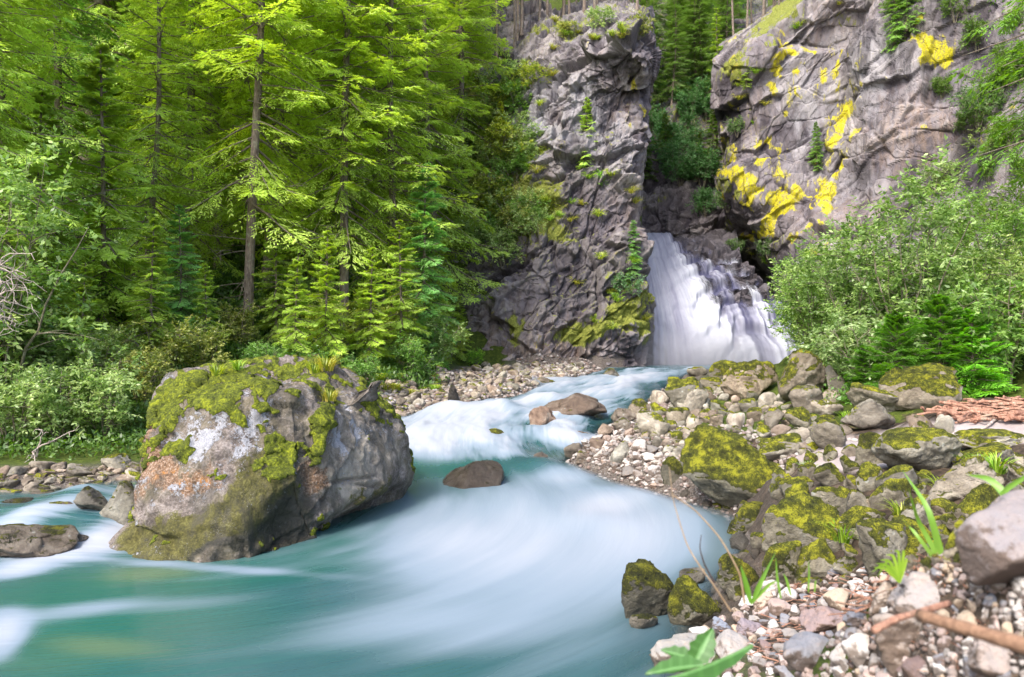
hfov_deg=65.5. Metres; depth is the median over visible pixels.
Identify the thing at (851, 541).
rock
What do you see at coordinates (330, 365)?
grass tuft
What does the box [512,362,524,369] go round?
cobble
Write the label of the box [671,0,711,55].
spruce tree
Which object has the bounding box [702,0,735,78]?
spruce tree
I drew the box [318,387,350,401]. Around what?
grass tuft
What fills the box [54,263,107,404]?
young spruce
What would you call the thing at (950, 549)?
rock
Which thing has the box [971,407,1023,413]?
driftwood stick
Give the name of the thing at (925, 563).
rock
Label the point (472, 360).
bush
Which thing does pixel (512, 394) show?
gravel
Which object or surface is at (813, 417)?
rock
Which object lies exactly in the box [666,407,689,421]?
rock
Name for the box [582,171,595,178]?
grass tuft
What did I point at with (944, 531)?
rock
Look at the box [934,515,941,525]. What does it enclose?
rock
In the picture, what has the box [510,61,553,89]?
bush
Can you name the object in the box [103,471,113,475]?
cobble
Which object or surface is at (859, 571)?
pebble
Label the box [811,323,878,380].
bush
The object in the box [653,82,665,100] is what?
bush
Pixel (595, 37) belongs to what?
grass tuft
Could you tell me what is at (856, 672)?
pebble
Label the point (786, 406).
rock
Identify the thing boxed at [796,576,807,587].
rock
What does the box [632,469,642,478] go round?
pebble
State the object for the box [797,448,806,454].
rock
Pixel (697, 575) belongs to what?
rock
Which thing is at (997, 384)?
spruce
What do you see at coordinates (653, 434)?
rock
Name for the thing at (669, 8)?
spruce tree
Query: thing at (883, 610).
pebble
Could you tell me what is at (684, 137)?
bush
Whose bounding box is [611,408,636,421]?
rock
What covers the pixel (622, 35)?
grass tuft
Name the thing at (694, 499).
gravel
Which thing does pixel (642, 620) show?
rock
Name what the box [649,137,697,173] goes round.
bush
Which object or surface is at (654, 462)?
pebble
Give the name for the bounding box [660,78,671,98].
bush
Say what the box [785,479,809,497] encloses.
rock
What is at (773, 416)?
rock
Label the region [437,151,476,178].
bush
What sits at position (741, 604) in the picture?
pebble
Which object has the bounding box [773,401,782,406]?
rock
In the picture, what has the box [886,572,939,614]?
stone
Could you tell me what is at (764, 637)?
pebble
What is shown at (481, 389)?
cobble
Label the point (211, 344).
bush
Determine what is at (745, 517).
rock
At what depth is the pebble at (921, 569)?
2.41 m
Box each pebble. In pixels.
[581,439,589,446]
[592,434,602,438]
[593,449,602,457]
[601,435,610,441]
[601,446,609,451]
[609,461,619,469]
[616,435,622,441]
[621,466,633,476]
[623,435,632,442]
[624,428,634,435]
[629,439,645,451]
[632,451,640,460]
[632,460,640,466]
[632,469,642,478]
[634,477,641,483]
[641,452,654,462]
[645,474,651,481]
[646,444,659,453]
[648,465,660,477]
[650,483,657,488]
[651,460,660,464]
[653,452,663,459]
[688,626,707,633]
[714,629,749,658]
[722,667,732,675]
[722,672,733,676]
[731,661,744,672]
[732,611,744,623]
[735,673,743,676]
[738,595,752,606]
[740,604,749,610]
[745,642,756,649]
[746,631,754,637]
[747,650,762,661]
[748,615,759,622]
[748,634,756,642]
[748,666,760,676]
[752,656,766,667]
[754,627,766,636]
[757,634,769,641]
[758,606,768,617]
[759,619,768,625]
[759,638,771,650]
[761,579,784,596]
[762,650,770,656]
[764,661,774,667]
[765,628,777,638]
[765,667,773,674]
[767,598,791,616]
[767,619,778,628]
[768,613,777,619]
[769,652,778,658]
[772,643,783,654]
[773,665,787,675]
[777,587,797,602]
[778,654,788,665]
[779,668,793,676]
[780,613,789,624]
[781,628,797,638]
[783,631,828,672]
[788,605,799,615]
[788,616,800,627]
[794,671,801,676]
[795,588,806,594]
[798,593,807,599]
[799,606,806,612]
[801,672,812,676]
[804,667,812,673]
[806,582,819,593]
[806,593,817,604]
[817,598,827,605]
[819,587,826,592]
[820,672,828,676]
[822,580,828,585]
[823,588,848,610]
[825,630,833,637]
[825,666,830,675]
[828,638,835,647]
[829,643,845,665]
[831,665,843,676]
[834,630,840,638]
[837,621,844,630]
[839,658,848,672]
[841,633,869,667]
[842,626,857,640]
[847,579,863,589]
[854,668,859,676]
[856,566,867,577]
[856,665,863,673]
[863,621,870,630]
[863,668,874,676]
[868,653,879,669]
[869,577,875,582]
[869,665,877,675]
[875,669,891,676]
[879,575,892,584]
[879,606,887,612]
[901,655,925,676]
[917,566,924,572]
[925,624,934,635]
[926,637,934,646]
[926,656,932,668]
[928,644,936,656]
[929,568,941,581]
[932,653,944,663]
[932,662,944,676]
[936,609,949,616]
[936,627,947,637]
[936,635,951,653]
[941,563,949,573]
[943,648,949,657]
[945,573,953,584]
[948,564,953,571]
[950,652,957,665]
[951,579,957,586]
[951,605,957,611]
[952,586,956,596]
[953,567,958,578]
[953,598,963,608]
[955,635,963,644]
[956,589,965,601]
[956,610,976,636]
[956,643,961,654]
[958,573,966,584]
[961,637,973,646]
[961,656,975,676]
[966,599,975,612]
[969,583,982,592]
[974,589,982,598]
[975,595,981,606]
[981,614,985,622]
[982,593,996,608]
[983,609,988,618]
[989,583,1006,592]
[990,615,997,623]
[991,607,998,614]
[991,619,999,629]
[997,670,1010,676]
[999,600,1006,607]
[1000,615,1010,623]
[1000,621,1012,633]
[1009,598,1013,607]
[1011,577,1023,597]
[1011,604,1022,613]
[1012,617,1023,631]
[1016,598,1022,605]
[1019,669,1023,676]
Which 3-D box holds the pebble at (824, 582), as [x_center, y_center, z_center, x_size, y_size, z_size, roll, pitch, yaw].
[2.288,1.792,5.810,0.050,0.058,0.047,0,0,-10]
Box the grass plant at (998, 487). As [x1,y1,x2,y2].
[966,474,1023,495]
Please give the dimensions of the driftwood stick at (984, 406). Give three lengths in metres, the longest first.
0.736 x 0.044 x 0.039 m
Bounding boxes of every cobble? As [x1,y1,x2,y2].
[0,465,9,474]
[0,473,7,479]
[0,479,20,488]
[0,488,22,492]
[6,466,27,475]
[10,474,19,478]
[20,476,33,485]
[23,482,38,490]
[28,467,38,473]
[29,461,55,471]
[33,473,47,478]
[34,477,43,483]
[38,484,50,488]
[41,469,56,474]
[44,477,56,483]
[50,485,60,489]
[51,461,66,471]
[57,476,64,483]
[64,476,81,481]
[65,483,75,487]
[66,463,91,476]
[78,476,95,483]
[90,468,97,474]
[93,480,103,484]
[97,465,106,470]
[97,474,107,481]
[101,453,130,468]
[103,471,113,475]
[112,468,123,473]
[115,474,131,481]
[124,461,140,471]
[125,468,139,481]
[395,397,406,404]
[395,408,407,416]
[400,387,408,393]
[402,380,416,386]
[406,397,413,402]
[408,391,420,398]
[412,398,424,405]
[422,393,429,399]
[428,374,439,380]
[435,365,442,372]
[435,394,441,398]
[440,374,449,382]
[458,378,467,385]
[466,371,477,378]
[467,382,476,389]
[469,391,480,398]
[472,364,481,371]
[477,386,487,394]
[481,361,490,367]
[483,366,493,370]
[484,372,492,378]
[484,378,492,383]
[487,385,497,391]
[492,363,501,369]
[493,376,503,382]
[499,371,506,377]
[503,366,513,369]
[508,369,518,375]
[510,383,519,391]
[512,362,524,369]
[514,376,522,382]
[523,381,532,386]
[531,361,540,366]
[531,380,538,386]
[557,373,564,376]
[576,362,583,366]
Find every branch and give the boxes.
[0,214,44,310]
[0,272,39,335]
[24,426,78,462]
[979,419,996,428]
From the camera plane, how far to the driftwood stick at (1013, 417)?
9.58 m
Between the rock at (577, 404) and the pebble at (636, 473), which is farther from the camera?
the rock at (577, 404)
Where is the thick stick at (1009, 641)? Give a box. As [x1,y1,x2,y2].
[914,609,1023,653]
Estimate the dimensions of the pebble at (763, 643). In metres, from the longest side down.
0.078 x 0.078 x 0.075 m
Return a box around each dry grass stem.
[669,467,730,611]
[673,495,745,603]
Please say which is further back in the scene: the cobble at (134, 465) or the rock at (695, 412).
the rock at (695, 412)
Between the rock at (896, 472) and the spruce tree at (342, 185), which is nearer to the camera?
the rock at (896, 472)
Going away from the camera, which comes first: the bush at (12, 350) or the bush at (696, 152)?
the bush at (12, 350)
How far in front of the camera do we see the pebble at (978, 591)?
2.11 m
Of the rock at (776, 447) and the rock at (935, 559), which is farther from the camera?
the rock at (776, 447)
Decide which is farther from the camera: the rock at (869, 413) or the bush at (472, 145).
the bush at (472, 145)
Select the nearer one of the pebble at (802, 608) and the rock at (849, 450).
the pebble at (802, 608)
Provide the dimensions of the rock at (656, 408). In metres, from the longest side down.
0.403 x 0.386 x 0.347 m
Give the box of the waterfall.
[646,232,802,375]
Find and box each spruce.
[1,85,98,347]
[47,43,165,355]
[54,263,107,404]
[118,213,190,385]
[159,204,212,344]
[185,263,228,362]
[251,214,301,348]
[272,256,318,357]
[296,230,355,365]
[345,247,395,373]
[374,220,430,373]
[383,162,459,369]
[418,242,462,363]
[452,296,474,360]
[491,101,508,159]
[576,97,597,168]
[622,245,636,292]
[626,220,642,275]
[739,51,752,89]
[807,121,824,170]
[836,344,887,401]
[845,310,933,392]
[879,0,907,52]
[889,294,1011,394]
[891,0,925,35]
[933,308,1020,398]
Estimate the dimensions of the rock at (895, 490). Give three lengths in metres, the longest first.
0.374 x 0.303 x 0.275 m
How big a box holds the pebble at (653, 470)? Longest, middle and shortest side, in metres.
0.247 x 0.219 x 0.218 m
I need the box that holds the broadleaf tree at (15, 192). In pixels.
[0,125,127,437]
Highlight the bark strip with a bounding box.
[869,600,951,634]
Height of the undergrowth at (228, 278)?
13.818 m
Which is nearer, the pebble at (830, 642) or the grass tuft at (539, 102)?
the pebble at (830, 642)
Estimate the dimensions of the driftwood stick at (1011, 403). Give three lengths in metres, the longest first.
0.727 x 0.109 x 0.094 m
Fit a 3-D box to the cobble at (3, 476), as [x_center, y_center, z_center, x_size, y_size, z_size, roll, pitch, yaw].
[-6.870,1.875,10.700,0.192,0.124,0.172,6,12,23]
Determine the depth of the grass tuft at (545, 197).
31.95 m
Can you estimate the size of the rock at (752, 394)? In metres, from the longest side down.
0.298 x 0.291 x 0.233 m
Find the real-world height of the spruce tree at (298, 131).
15.398 m
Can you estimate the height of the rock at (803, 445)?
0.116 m
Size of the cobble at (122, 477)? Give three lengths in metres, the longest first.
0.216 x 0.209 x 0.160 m
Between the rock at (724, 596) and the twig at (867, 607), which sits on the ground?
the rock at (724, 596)
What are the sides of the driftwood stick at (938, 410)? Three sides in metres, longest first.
0.657 x 0.100 x 0.057 m
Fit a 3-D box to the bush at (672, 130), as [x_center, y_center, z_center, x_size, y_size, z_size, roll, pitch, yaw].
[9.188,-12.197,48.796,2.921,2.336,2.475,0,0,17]
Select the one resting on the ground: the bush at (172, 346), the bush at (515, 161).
the bush at (172, 346)
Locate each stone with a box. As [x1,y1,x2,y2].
[649,632,715,676]
[712,616,730,635]
[736,618,760,636]
[753,591,772,611]
[799,606,844,632]
[827,567,839,575]
[842,607,866,628]
[868,581,892,617]
[871,613,921,676]
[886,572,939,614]
[967,638,1010,676]
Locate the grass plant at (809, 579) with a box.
[808,561,815,591]
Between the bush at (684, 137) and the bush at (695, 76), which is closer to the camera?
the bush at (684, 137)
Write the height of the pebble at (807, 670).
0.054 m
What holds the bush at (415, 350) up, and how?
on the ground
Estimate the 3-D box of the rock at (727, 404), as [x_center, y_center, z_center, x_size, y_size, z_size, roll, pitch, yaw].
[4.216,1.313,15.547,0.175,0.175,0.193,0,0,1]
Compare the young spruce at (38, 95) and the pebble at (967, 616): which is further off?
the young spruce at (38, 95)
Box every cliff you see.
[433,0,661,366]
[710,0,1023,314]
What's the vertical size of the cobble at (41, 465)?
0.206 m
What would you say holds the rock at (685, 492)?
in the water
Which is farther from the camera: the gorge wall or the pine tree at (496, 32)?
the gorge wall
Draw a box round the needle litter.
[831,549,1023,674]
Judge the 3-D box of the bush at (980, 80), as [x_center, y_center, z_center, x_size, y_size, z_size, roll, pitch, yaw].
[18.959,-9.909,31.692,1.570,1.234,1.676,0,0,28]
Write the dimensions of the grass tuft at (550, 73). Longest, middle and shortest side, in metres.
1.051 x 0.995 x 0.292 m
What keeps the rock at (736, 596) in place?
on the ground
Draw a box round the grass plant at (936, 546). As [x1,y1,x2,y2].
[901,471,943,556]
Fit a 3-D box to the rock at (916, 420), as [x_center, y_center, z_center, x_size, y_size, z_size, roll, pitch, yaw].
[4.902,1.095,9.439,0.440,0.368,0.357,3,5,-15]
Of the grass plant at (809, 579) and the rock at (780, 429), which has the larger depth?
the rock at (780, 429)
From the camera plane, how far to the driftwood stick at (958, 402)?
11.14 m
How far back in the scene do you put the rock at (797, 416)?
12.20 m
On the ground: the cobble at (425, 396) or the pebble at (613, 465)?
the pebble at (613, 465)
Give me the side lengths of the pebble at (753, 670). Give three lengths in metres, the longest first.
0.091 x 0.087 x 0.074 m
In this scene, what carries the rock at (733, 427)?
on the ground
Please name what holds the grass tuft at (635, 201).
attached to the cliff at (541, 302)
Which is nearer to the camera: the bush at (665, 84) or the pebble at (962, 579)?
the pebble at (962, 579)
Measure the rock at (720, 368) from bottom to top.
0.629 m
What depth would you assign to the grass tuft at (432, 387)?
20.56 m
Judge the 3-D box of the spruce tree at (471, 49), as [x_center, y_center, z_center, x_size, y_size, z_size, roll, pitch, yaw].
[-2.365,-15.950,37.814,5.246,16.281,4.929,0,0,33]
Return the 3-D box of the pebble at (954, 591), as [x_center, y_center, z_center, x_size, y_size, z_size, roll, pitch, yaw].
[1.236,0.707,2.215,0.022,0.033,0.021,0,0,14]
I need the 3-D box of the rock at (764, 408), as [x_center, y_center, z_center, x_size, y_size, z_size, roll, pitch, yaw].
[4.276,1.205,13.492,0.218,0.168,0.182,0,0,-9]
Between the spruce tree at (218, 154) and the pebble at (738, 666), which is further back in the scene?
the spruce tree at (218, 154)
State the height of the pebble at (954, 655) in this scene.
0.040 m
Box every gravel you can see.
[366,353,667,446]
[565,387,858,517]
[813,554,1023,676]
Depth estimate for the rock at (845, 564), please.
5.76 m
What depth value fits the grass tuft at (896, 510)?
6.21 m
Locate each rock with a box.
[0,523,79,557]
[1,497,32,502]
[30,489,54,493]
[49,501,73,503]
[73,486,107,509]
[78,534,88,541]
[99,480,133,524]
[442,460,503,488]
[448,385,459,400]
[489,428,503,433]
[529,406,555,424]
[534,452,547,457]
[536,377,554,384]
[544,393,606,415]
[564,443,582,458]
[576,450,587,464]
[589,438,603,447]
[598,423,612,435]
[604,368,619,375]
[610,440,628,462]
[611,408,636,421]
[611,417,630,429]
[621,559,673,618]
[628,398,649,419]
[629,613,657,628]
[637,410,670,436]
[641,431,648,437]
[645,229,779,355]
[650,390,668,403]
[650,402,667,414]
[650,432,659,437]
[652,436,661,446]
[661,439,673,446]
[661,456,682,484]
[662,445,673,453]
[664,376,705,406]
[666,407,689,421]
[667,420,677,430]
[667,575,720,633]
[669,450,680,457]
[670,431,682,441]
[673,446,682,451]
[674,440,679,445]
[677,388,708,410]
[677,421,685,426]
[679,424,779,506]
[679,439,684,447]
[679,567,705,583]
[680,488,689,496]
[681,427,690,434]
[686,414,701,428]
[687,366,707,375]
[690,409,701,415]
[698,408,709,418]
[699,377,720,389]
[701,500,711,507]
[702,416,709,422]
[707,390,716,400]
[708,410,717,416]
[709,360,735,378]
[709,414,723,424]
[710,400,726,410]
[711,581,719,594]
[712,503,721,509]
[713,387,723,393]
[714,599,722,607]
[717,552,758,599]
[718,393,728,400]
[718,409,726,415]
[718,592,728,603]
[720,359,778,399]
[722,505,729,510]
[724,401,731,408]
[724,424,732,429]
[726,412,744,427]
[727,501,762,533]
[728,403,740,411]
[729,531,748,553]
[731,395,739,402]
[731,425,741,430]
[733,592,740,600]
[734,428,741,433]
[737,549,748,559]
[738,398,757,411]
[738,500,746,507]
[746,391,758,399]
[746,407,763,421]
[746,418,753,426]
[746,425,753,432]
[750,532,763,548]
[750,548,760,559]
[756,425,770,437]
[757,392,776,406]
[757,432,803,460]
[760,405,768,411]
[760,540,801,590]
[761,491,841,552]
[763,407,784,429]
[768,466,790,500]
[771,424,790,434]
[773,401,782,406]
[776,394,785,402]
[777,348,827,400]
[779,476,813,495]
[781,403,791,408]
[781,419,789,424]
[784,406,811,427]
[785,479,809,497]
[786,427,809,440]
[786,457,798,474]
[788,384,822,412]
[793,537,836,582]
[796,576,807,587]
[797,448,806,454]
[797,462,815,479]
[800,443,807,447]
[803,450,817,462]
[805,437,813,442]
[807,442,818,451]
[807,577,821,585]
[808,416,846,448]
[810,414,816,420]
[811,399,843,414]
[811,486,849,515]
[813,462,844,485]
[815,451,822,458]
[819,414,834,418]
[822,388,840,402]
[823,444,837,461]
[825,365,846,392]
[833,556,857,574]
[834,505,886,539]
[837,573,849,584]
[839,455,859,473]
[840,398,895,428]
[840,424,852,434]
[841,443,855,456]
[841,537,853,550]
[843,475,857,489]
[843,543,857,556]
[845,382,898,412]
[847,489,868,510]
[854,432,882,464]
[855,461,882,491]
[856,517,907,576]
[868,478,911,509]
[871,427,961,470]
[875,464,917,487]
[878,362,962,410]
[891,514,932,559]
[899,494,930,524]
[905,554,919,571]
[906,414,935,427]
[912,482,926,493]
[916,469,932,484]
[919,556,932,572]
[928,456,995,501]
[930,497,957,515]
[932,554,940,565]
[934,414,954,432]
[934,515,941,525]
[937,524,950,539]
[939,513,950,523]
[942,556,950,562]
[943,519,963,558]
[946,483,999,531]
[951,450,963,463]
[952,551,960,563]
[954,428,1023,448]
[955,442,1014,464]
[955,489,1023,586]
[994,472,1004,485]
[1005,479,1023,491]
[1006,463,1023,480]
[1013,452,1023,466]
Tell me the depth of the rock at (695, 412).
14.66 m
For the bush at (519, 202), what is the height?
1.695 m
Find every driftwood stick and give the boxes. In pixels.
[917,411,945,414]
[920,405,942,411]
[926,408,969,419]
[941,401,969,409]
[947,400,972,403]
[951,411,981,417]
[955,412,1001,423]
[957,413,976,421]
[962,406,988,410]
[962,410,985,414]
[963,404,1007,408]
[968,396,1020,406]
[970,398,990,404]
[970,407,997,410]
[970,417,991,420]
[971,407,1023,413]
[971,414,996,418]
[973,411,1006,415]
[973,413,997,417]
[994,397,1017,401]
[998,401,1023,404]
[998,415,1023,421]
[1009,415,1021,419]
[1014,410,1023,414]
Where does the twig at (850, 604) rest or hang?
on the gravel at (1004, 611)
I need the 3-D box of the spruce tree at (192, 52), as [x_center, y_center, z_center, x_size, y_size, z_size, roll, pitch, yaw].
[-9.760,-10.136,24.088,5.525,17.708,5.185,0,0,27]
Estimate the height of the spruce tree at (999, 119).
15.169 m
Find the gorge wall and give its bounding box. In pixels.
[642,0,767,237]
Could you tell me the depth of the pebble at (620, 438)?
13.08 m
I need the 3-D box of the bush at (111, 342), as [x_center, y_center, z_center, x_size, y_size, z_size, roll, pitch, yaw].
[-7.993,0.492,14.835,2.261,1.664,2.118,0,0,30]
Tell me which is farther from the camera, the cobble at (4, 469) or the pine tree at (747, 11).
the pine tree at (747, 11)
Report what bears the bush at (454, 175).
on the cliff at (541, 302)
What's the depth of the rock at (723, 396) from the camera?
15.99 m
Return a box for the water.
[0,364,733,676]
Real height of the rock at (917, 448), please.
0.498 m
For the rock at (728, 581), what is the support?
on the ground
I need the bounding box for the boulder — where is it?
[108,354,415,562]
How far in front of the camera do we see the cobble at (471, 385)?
20.92 m
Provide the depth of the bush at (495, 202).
32.16 m
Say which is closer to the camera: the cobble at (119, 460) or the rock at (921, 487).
the rock at (921, 487)
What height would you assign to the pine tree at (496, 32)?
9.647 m
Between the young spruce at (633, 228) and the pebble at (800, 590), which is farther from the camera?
the young spruce at (633, 228)
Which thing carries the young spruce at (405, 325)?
on the ground
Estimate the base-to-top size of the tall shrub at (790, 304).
3.027 m
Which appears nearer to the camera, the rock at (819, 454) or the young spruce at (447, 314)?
the rock at (819, 454)
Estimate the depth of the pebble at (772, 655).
4.42 m
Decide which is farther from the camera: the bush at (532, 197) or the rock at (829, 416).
the bush at (532, 197)
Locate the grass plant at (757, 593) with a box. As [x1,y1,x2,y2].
[741,552,790,604]
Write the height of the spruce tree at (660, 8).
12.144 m
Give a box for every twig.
[835,601,870,606]
[841,607,868,613]
[844,588,872,600]
[855,605,870,612]
[874,586,896,594]
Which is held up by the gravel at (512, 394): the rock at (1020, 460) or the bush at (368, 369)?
the bush at (368, 369)
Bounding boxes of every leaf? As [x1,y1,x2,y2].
[645,655,702,675]
[660,645,687,656]
[671,644,752,676]
[687,628,716,663]
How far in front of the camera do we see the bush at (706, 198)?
43.99 m
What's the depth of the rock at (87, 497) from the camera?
8.97 m
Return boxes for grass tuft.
[203,363,229,375]
[228,360,248,369]
[305,361,327,373]
[308,354,341,370]
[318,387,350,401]
[380,383,391,390]
[386,383,399,389]
[427,384,443,389]
[529,164,546,172]
[536,98,544,105]
[538,192,550,200]
[545,66,557,75]
[545,214,555,220]
[550,15,559,21]
[553,210,564,215]
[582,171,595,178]
[590,32,604,39]
[590,312,607,322]
[591,208,607,216]
[592,251,607,259]
[603,168,619,175]
[605,28,617,35]
[607,320,616,329]
[609,290,624,301]
[615,31,626,37]
[616,25,626,32]
[617,20,625,28]
[621,185,641,193]
[628,255,641,262]
[631,194,644,203]
[641,311,651,320]
[816,518,858,543]
[835,411,847,417]
[872,550,907,582]
[875,497,903,515]
[913,471,938,487]
[963,451,1017,473]
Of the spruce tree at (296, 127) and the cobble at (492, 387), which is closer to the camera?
the cobble at (492, 387)
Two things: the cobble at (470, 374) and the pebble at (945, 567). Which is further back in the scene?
the cobble at (470, 374)
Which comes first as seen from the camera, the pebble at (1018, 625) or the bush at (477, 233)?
the pebble at (1018, 625)
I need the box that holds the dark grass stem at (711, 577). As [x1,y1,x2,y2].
[699,535,714,582]
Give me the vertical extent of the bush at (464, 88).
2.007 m
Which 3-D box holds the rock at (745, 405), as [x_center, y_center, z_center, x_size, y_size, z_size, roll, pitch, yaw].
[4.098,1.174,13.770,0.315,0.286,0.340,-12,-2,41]
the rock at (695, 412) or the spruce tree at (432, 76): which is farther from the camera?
the spruce tree at (432, 76)
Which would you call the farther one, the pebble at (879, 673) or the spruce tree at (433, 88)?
the spruce tree at (433, 88)
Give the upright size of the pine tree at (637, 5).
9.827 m
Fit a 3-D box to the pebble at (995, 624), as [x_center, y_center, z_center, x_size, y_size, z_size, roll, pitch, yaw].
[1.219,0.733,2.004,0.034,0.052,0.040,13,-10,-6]
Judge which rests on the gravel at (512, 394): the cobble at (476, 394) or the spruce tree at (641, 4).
the cobble at (476, 394)
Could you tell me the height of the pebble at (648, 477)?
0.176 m
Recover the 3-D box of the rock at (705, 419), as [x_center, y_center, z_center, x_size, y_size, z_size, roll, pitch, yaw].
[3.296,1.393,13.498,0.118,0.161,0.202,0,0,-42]
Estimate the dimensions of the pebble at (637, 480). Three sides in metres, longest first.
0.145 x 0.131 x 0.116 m
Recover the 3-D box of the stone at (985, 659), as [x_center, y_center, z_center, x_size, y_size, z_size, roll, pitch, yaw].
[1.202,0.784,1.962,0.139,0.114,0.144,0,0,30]
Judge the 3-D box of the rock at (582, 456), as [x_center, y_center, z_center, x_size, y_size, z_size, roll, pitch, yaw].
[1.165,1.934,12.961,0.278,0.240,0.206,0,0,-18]
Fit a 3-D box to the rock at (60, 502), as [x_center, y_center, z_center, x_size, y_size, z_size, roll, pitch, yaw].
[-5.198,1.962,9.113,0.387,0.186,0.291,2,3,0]
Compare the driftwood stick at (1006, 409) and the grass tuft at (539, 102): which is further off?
the grass tuft at (539, 102)
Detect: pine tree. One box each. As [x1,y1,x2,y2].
[494,0,498,56]
[505,0,520,48]
[508,0,531,35]
[509,0,518,40]
[530,0,541,20]
[544,0,556,16]
[551,0,570,14]
[564,0,572,13]
[582,0,596,12]
[593,0,601,9]
[626,0,638,10]
[707,8,723,161]
[726,0,738,35]
[739,0,751,27]
[750,0,756,22]
[758,0,765,16]
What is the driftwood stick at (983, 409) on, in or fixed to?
on the ground
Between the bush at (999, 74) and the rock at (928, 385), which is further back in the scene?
the bush at (999, 74)
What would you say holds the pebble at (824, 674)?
on the ground
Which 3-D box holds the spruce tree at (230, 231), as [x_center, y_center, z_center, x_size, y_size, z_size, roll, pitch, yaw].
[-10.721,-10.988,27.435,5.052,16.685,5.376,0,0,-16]
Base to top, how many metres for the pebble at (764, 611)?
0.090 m
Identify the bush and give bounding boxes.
[0,289,74,391]
[0,359,106,442]
[0,361,72,449]
[1,306,112,417]
[23,321,153,402]
[58,343,146,441]
[73,273,179,340]
[95,343,181,408]
[103,310,217,379]
[149,286,226,331]
[179,315,235,367]
[214,295,265,350]
[238,339,288,358]
[255,275,324,325]
[282,344,347,362]
[298,298,389,361]
[340,348,381,386]
[345,290,428,349]
[381,329,443,379]
[409,313,472,360]
[413,164,470,195]
[414,160,476,208]
[432,125,484,160]
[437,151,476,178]
[438,75,476,98]
[438,117,479,166]
[441,321,471,359]
[442,66,485,96]
[442,97,464,119]
[447,211,486,252]
[448,162,508,216]
[449,216,491,250]
[452,87,503,130]
[455,61,478,96]
[458,165,505,219]
[462,184,502,221]
[463,176,514,216]
[463,207,505,246]
[465,83,503,129]
[466,137,515,172]
[466,346,484,364]
[469,116,522,157]
[473,52,523,96]
[480,186,528,220]
[481,218,525,268]
[486,141,535,188]
[488,76,525,113]
[490,75,520,110]
[491,155,509,175]
[494,107,531,133]
[495,200,537,235]
[498,129,526,154]
[501,76,531,114]
[502,119,546,157]
[502,141,540,172]
[503,194,551,225]
[507,138,550,161]
[508,203,553,236]
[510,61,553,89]
[512,186,544,209]
[540,200,559,213]
[550,18,579,36]
[584,6,616,29]
[595,169,610,185]
[610,270,646,301]
[626,8,655,39]
[648,103,673,134]
[648,119,684,154]
[649,108,669,133]
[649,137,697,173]
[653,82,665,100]
[654,120,686,143]
[658,156,698,186]
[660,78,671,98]
[665,86,700,114]
[667,66,691,81]
[668,139,720,181]
[671,76,710,99]
[673,87,707,115]
[674,124,708,151]
[677,148,723,187]
[678,108,699,132]
[678,131,691,147]
[686,185,719,216]
[687,71,704,84]
[689,94,713,122]
[691,186,713,198]
[693,74,710,98]
[713,191,729,212]
[725,115,744,136]
[725,238,745,251]
[754,237,771,259]
[785,324,834,364]
[797,308,931,384]
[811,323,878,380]
[885,234,1023,311]
[918,159,970,194]
[925,273,1023,388]
[929,76,952,97]
[931,74,953,98]
[935,0,970,22]
[944,80,1010,126]
[950,110,967,133]
[956,10,990,52]
[960,120,1019,163]
[963,108,991,128]
[970,73,998,103]
[973,156,996,182]
[983,59,1019,91]
[985,115,1023,151]
[986,54,1023,90]
[988,38,1019,62]
[993,39,1023,80]
[995,5,1023,33]
[999,47,1023,80]
[1006,150,1023,175]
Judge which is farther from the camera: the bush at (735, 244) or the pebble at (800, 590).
the bush at (735, 244)
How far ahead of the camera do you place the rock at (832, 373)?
13.96 m
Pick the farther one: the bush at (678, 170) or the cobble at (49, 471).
the bush at (678, 170)
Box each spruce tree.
[0,0,106,371]
[0,0,137,333]
[0,8,24,110]
[1,0,150,290]
[4,0,122,102]
[5,0,155,151]
[5,0,182,161]
[64,0,231,315]
[92,0,276,282]
[123,1,274,253]
[128,6,245,164]
[146,0,276,269]
[165,0,352,344]
[192,0,359,287]
[215,4,337,242]
[220,23,339,221]
[230,4,386,291]
[244,3,357,280]
[263,0,426,332]
[308,0,477,348]
[325,0,428,293]
[325,2,406,154]
[363,0,510,311]
[373,0,454,223]
[413,0,512,168]
[428,0,505,129]
[631,0,662,109]
[639,0,671,111]
[644,122,657,181]
[647,0,676,98]
[653,0,691,105]
[657,113,672,166]
[658,0,699,90]
[661,0,691,88]
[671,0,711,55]
[676,0,711,98]
[677,0,722,91]
[695,131,708,177]
[699,0,744,106]
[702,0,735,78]
[703,109,722,166]
[713,0,753,23]
[946,0,1023,187]
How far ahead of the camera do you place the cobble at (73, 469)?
10.84 m
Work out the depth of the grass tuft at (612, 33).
31.21 m
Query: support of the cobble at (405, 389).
on the gravel at (512, 394)
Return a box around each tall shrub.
[758,233,872,350]
[768,234,893,337]
[773,268,837,346]
[786,217,973,364]
[795,135,1010,361]
[853,235,929,317]
[862,168,1021,297]
[930,186,1023,338]
[967,234,1023,344]
[970,158,1023,257]
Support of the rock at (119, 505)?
in the water
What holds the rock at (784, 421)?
on the ground
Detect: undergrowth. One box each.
[0,64,451,460]
[816,259,1023,405]
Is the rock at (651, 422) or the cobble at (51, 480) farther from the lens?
the rock at (651, 422)
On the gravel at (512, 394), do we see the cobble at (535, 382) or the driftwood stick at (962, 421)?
the cobble at (535, 382)
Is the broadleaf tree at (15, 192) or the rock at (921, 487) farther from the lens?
the broadleaf tree at (15, 192)
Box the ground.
[0,0,1023,676]
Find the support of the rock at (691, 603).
on the ground
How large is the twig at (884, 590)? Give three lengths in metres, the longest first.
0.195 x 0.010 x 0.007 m
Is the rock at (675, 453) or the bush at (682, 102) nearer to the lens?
the rock at (675, 453)

